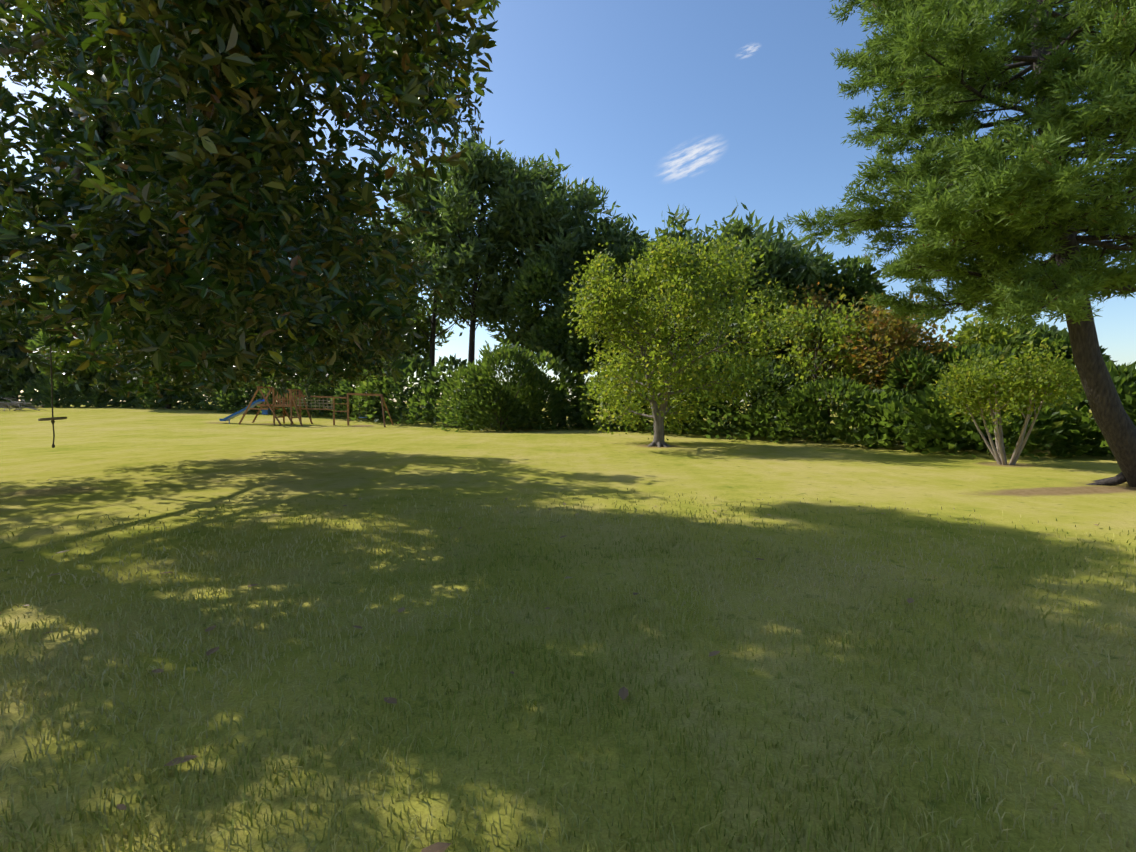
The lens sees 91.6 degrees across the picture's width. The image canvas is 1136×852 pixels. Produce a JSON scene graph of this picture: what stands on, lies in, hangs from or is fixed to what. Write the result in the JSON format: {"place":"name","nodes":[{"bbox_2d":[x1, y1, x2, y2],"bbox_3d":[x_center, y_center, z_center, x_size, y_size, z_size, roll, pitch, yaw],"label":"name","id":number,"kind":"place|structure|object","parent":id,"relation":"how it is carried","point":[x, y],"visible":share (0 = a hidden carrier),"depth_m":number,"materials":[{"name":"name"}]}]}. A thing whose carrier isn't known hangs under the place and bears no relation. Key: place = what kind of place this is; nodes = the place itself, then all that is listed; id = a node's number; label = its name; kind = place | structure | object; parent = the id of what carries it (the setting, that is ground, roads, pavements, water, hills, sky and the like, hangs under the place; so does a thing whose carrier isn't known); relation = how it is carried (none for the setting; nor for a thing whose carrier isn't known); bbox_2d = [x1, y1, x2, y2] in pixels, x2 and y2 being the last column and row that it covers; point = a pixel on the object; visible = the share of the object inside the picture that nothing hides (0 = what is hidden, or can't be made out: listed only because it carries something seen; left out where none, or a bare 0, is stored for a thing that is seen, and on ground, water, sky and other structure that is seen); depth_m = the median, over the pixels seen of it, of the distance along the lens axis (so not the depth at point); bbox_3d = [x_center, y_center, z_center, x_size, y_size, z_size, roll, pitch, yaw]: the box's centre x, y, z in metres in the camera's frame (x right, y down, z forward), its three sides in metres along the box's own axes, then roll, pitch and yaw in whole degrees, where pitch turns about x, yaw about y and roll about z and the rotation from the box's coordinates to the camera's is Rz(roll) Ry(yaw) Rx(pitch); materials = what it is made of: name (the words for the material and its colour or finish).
{"place":"outdoors","nodes":[
{"label":"outdoors","id":0,"kind":"place"},
{"bbox_2d":[0,397,44,410],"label":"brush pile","id":1,"kind":"object","parent":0,"point":[13,404],"visible":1,"depth_m":42.30,"materials":[{"name":"grey wood"}]},
{"bbox_2d":[0,0,500,399],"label":"magnolia tree","id":2,"kind":"object","parent":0,"point":[243,231],"depth_m":4.05,"materials":[{"name":"green plant"}]},
{"bbox_2d":[38,163,66,447],"bbox_3d":[-9.188,-2.371,9.750,0.380,5.530,0.380,0,3,-1],"label":"disc swing","id":3,"kind":"object","parent":2,"relation":"attached to","point":[52,418],"visible":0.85,"depth_m":9.81,"materials":[{"name":"brown wood"}]},
{"bbox_2d":[0,402,1135,851],"bbox_3d":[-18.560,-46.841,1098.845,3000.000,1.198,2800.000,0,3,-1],"label":"lawn ground","id":4,"kind":"structure","parent":0,"point":[158,464],"depth_m":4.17,"materials":[{"name":"green plant"}]},
{"bbox_2d":[0,297,45,406],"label":"tree","id":5,"kind":"object","parent":4,"relation":"on","point":[14,350],"depth_m":58.60,"materials":[{"name":"green plant"}]},
{"bbox_2d":[6,297,61,406],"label":"tree","id":6,"kind":"object","parent":4,"relation":"on","point":[44,303],"depth_m":67.96,"materials":[{"name":"green plant"}]},
{"bbox_2d":[25,322,126,407],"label":"tree","id":7,"kind":"object","parent":4,"relation":"on","point":[41,339],"depth_m":52.13,"materials":[{"name":"green plant"}]},
{"bbox_2d":[118,342,197,408],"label":"tree","id":8,"kind":"object","parent":4,"relation":"on","point":[167,398],"depth_m":47.10,"materials":[{"name":"green plant"}]},
{"bbox_2d":[219,386,393,426],"bbox_3d":[-16.282,-1.176,34.309,10.342,2.551,1.800,0,3,-1],"label":"playset","id":9,"kind":"object","parent":4,"relation":"on","point":[267,411],"visible":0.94,"depth_m":34.24,"materials":[{"name":"brown wood"}]},
{"bbox_2d":[331,303,435,377],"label":"tree","id":10,"kind":"object","parent":4,"relation":"on","point":[421,343],"depth_m":44.39,"materials":[{"name":"green plant"}]},
{"bbox_2d":[350,149,500,413],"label":"tree","id":11,"kind":"object","parent":4,"relation":"on","point":[401,161],"depth_m":41.63,"materials":[{"name":"green plant"}]},
{"bbox_2d":[401,122,564,363],"bbox_3d":[-6.242,-11.058,40.505,12.262,21.195,11.554,0,3,-1],"label":"tree","id":12,"kind":"object","parent":4,"relation":"on","point":[484,168],"depth_m":37.53,"materials":[{"name":"green plant"}]},
{"bbox_2d":[433,338,564,431],"bbox_3d":[-3.960,-2.301,31.054,7.379,5.365,4.938,1,3,23],"label":"shrub","id":13,"kind":"object","parent":4,"relation":"on","point":[484,371],"depth_m":29.82,"materials":[{"name":"green plant"}]},
{"bbox_2d":[0,365,1040,456],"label":"light hedge shrubs","id":14,"kind":"object","parent":4,"relation":"on","point":[928,393],"visible":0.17,"depth_m":29.52,"materials":[{"name":"green plant"}]},
{"bbox_2d":[443,148,601,372],"bbox_3d":[-2.712,-10.490,42.198,14.044,19.954,11.975,0,3,-1],"label":"tree","id":15,"kind":"object","parent":4,"relation":"on","point":[500,313],"depth_m":39.30,"materials":[{"name":"green plant"}]},
{"bbox_2d":[472,175,633,420],"bbox_3d":[-0.913,-8.835,39.568,10.746,17.169,11.624,-2,3,-40],"label":"tree","id":16,"kind":"object","parent":4,"relation":"on","point":[548,218],"depth_m":36.66,"materials":[{"name":"green plant"}]},
{"bbox_2d":[17,479,1097,851],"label":"fallen leaves","id":17,"kind":"object","parent":4,"relation":"on","point":[443,847],"visible":1,"depth_m":3.00,"materials":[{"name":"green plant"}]},
{"bbox_2d":[0,350,1135,459],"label":"mixed hedge shrubs","id":18,"kind":"object","parent":4,"relation":"on","point":[866,412],"visible":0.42,"depth_m":20.90,"materials":[{"name":"green plant"}]},
{"bbox_2d":[0,349,1135,456],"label":"hedge shrubs","id":19,"kind":"object","parent":4,"relation":"on","point":[432,374],"visible":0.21,"depth_m":35.79,"materials":[{"name":"green plant"}]},
{"bbox_2d":[503,258,648,393],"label":"tree","id":20,"kind":"object","parent":4,"relation":"on","point":[552,334],"depth_m":34.54,"materials":[{"name":"green plant"}]},
{"bbox_2d":[549,214,656,414],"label":"tree","id":21,"kind":"object","parent":4,"relation":"on","point":[620,239],"depth_m":36.41,"materials":[{"name":"green plant"}]},
{"bbox_2d":[579,244,691,424],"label":"tree","id":22,"kind":"object","parent":4,"relation":"on","point":[619,256],"depth_m":33.65,"materials":[{"name":"green plant"}]},
{"bbox_2d":[609,203,715,423],"bbox_3d":[6.216,-7.038,36.922,11.000,14.054,11.365,0,3,-1],"label":"tree","id":23,"kind":"object","parent":4,"relation":"on","point":[679,224],"depth_m":34.06,"materials":[{"name":"green plant"}]},
{"bbox_2d":[622,300,742,428],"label":"tree","id":24,"kind":"object","parent":4,"relation":"on","point":[694,330],"depth_m":30.33,"materials":[{"name":"green plant"}]},
{"bbox_2d":[587,251,782,446],"bbox_3d":[3.790,-2.903,20.273,6.214,7.628,6.541,0,3,-1],"label":"tree","id":25,"kind":"object","parent":4,"relation":"on","point":[658,439],"visible":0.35,"depth_m":20.71,"materials":[{"name":"grey plant"}]},
{"bbox_2d":[561,216,806,439],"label":"tree leaves","id":26,"kind":"object","parent":25,"relation":"attached to","point":[595,287],"visible":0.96,"depth_m":19.85,"materials":[{"name":"green plant"}]},
{"bbox_2d":[681,240,805,428],"bbox_3d":[10.126,-5.477,32.975,8.736,11.373,9.208,0,3,-1],"label":"tree","id":27,"kind":"object","parent":4,"relation":"on","point":[731,283],"depth_m":30.03,"materials":[{"name":"green plant"}]},
{"bbox_2d":[660,203,849,426],"bbox_3d":[9.758,-5.659,30.372,8.646,12.000,8.759,0,3,-1],"label":"tree","id":28,"kind":"object","parent":4,"relation":"on","point":[774,267],"depth_m":28.01,"materials":[{"name":"green plant"}]},
{"bbox_2d":[705,200,834,287],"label":"tree","id":29,"kind":"object","parent":4,"relation":"on","point":[831,259],"visible":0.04,"depth_m":32.89,"materials":[{"name":"green plant"}]},
{"bbox_2d":[720,273,823,430],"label":"tree","id":30,"kind":"object","parent":4,"relation":"on","point":[780,298],"depth_m":26.76,"materials":[{"name":"green plant"}]},
{"bbox_2d":[755,282,879,422],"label":"tree","id":31,"kind":"object","parent":4,"relation":"on","point":[820,297],"depth_m":25.59,"materials":[{"name":"green plant"}]},
{"bbox_2d":[750,255,889,423],"bbox_3d":[14.124,-4.203,30.013,8.452,9.252,8.969,0,3,-1],"label":"tree","id":32,"kind":"object","parent":4,"relation":"on","point":[864,279],"depth_m":28.04,"materials":[{"name":"green plant"}]},
{"bbox_2d":[762,289,881,437],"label":"tree","id":33,"kind":"object","parent":4,"relation":"on","point":[830,318],"depth_m":23.37,"materials":[{"name":"green plant"}]},
{"bbox_2d":[821,293,956,442],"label":"tree","id":34,"kind":"object","parent":4,"relation":"on","point":[897,332],"depth_m":21.78,"materials":[{"name":"green plant"}]},
{"bbox_2d":[836,291,961,383],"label":"tree","id":35,"kind":"object","parent":4,"relation":"on","point":[922,327],"depth_m":24.18,"materials":[{"name":"green plant"}]},
{"bbox_2d":[863,337,967,388],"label":"tree","id":36,"kind":"object","parent":4,"relation":"on","point":[918,346],"visible":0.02,"depth_m":24.19,"materials":[{"name":"green plant"}]},
{"bbox_2d":[880,342,1019,443],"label":"tree","id":37,"kind":"object","parent":4,"relation":"on","point":[928,366],"depth_m":20.53,"materials":[{"name":"green plant"}]},
{"bbox_2d":[781,0,1135,487],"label":"white pine","id":38,"kind":"object","parent":4,"relation":"on","point":[1005,194],"depth_m":9.47,"materials":[{"name":"plant"}]},
{"bbox_2d":[937,306,1047,443],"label":"tree","id":39,"kind":"object","parent":4,"relation":"on","point":[990,332],"depth_m":21.26,"materials":[{"name":"green plant"}]},
{"bbox_2d":[929,337,1085,464],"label":"crepe myrtle tree","id":40,"kind":"object","parent":4,"relation":"on","point":[1018,384],"depth_m":14.15,"materials":[{"name":"green plant"}]},
{"bbox_2d":[991,318,1123,439],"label":"tree","id":41,"kind":"object","parent":4,"relation":"on","point":[1052,333],"depth_m":20.86,"materials":[{"name":"green plant"}]},
{"bbox_2d":[0,0,1135,401],"label":"sky","id":42,"kind":"structure","parent":0,"point":[702,106],"materials":[{"name":"blue"}]}
]}

